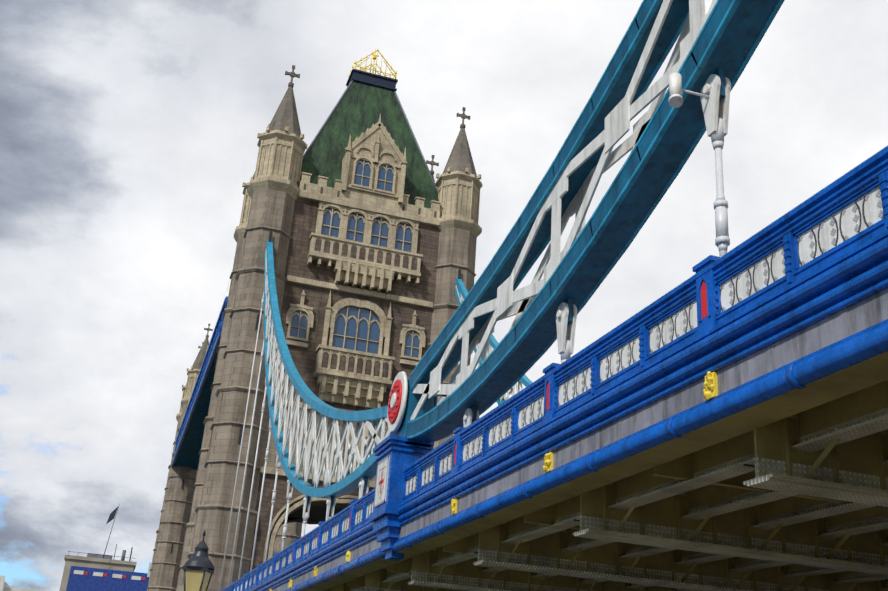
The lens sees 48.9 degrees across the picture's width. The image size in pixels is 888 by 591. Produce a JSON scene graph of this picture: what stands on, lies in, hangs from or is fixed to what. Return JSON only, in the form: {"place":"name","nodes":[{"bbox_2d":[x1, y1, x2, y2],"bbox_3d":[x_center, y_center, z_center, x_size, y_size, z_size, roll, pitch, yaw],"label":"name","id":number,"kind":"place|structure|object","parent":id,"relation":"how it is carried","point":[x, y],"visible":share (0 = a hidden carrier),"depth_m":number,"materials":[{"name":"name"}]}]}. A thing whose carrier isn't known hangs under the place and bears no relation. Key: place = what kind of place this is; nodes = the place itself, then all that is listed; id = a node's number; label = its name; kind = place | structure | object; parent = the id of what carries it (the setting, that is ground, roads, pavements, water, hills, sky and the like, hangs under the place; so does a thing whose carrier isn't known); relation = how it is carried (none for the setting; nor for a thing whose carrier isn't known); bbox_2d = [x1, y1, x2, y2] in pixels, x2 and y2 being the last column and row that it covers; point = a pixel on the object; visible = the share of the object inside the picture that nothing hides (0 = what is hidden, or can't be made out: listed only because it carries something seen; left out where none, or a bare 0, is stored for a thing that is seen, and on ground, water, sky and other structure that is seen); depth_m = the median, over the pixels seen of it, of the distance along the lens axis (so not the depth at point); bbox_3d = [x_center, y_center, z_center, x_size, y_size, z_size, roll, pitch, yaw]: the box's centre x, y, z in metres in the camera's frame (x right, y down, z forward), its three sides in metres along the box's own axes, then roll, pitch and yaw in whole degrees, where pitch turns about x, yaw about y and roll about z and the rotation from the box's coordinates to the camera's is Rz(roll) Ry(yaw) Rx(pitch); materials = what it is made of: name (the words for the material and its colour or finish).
{"place":"outdoors","nodes":[
{"label":"outdoors","id":0,"kind":"place"},
{"bbox_2d":[0,0,887,590],"label":"sky","id":1,"kind":"structure","parent":0,"point":[129,129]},
{"label":"terrain","id":2,"kind":"structure","parent":0,"visible":0},
{"bbox_2d":[0,506,151,590],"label":"distant buildings","id":3,"kind":"structure","parent":2,"relation":"on","point":[95,572],"depth_m":266.61,"materials":[{"name":"blue stone"}]},
{"bbox_2d":[183,529,214,590],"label":"street lamp","id":4,"kind":"object","parent":2,"relation":"on","point":[198,568],"visible":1,"depth_m":13.53,"materials":[{"name":"metal"}]},
{"bbox_2d":[147,324,301,590],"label":"tower","id":5,"kind":"structure","parent":2,"relation":"on","point":[174,521],"depth_m":163.75,"materials":[{"name":"stone"}]},
{"bbox_2d":[176,49,482,590],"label":"tower","id":6,"kind":"structure","parent":2,"relation":"on","point":[363,221],"depth_m":94.73,"materials":[{"name":"stone"}]},
{"bbox_2d":[171,296,227,469],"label":"walkways","id":7,"kind":"structure","parent":6,"relation":"attached to","point":[188,441],"depth_m":133.76,"materials":[{"name":"blue paint"}]},
{"bbox_2d":[455,277,532,405],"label":"chain","id":8,"kind":"object","parent":6,"relation":"attached to","point":[461,292],"visible":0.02,"depth_m":83.78,"materials":[{"name":"paint"}]},
{"bbox_2d":[219,0,784,590],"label":"chain","id":9,"kind":"object","parent":6,"relation":"attached to","point":[715,48],"visible":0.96,"depth_m":22.03,"materials":[{"name":"paint"}]},
{"bbox_2d":[668,73,709,107],"bbox_3d":[4.207,-3.411,16.563,0.930,0.642,0.322,11,-23,-16],"label":"floodlight","id":10,"kind":"object","parent":9,"relation":"attached to","point":[676,90],"visible":0.94,"depth_m":16.42,"materials":[{"name":"paint"}]},
{"bbox_3d":[25.048,-6.466,-17.479,19.000,5.650,43.000,11,-23,-16],"label":"abutment","id":11,"kind":"object","parent":2,"relation":"on","visible":0},
{"bbox_2d":[222,145,887,590],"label":"side span deck","id":12,"kind":"structure","parent":11,"relation":"on","point":[716,423],"depth_m":18.72,"materials":[{"name":"blue paint"}]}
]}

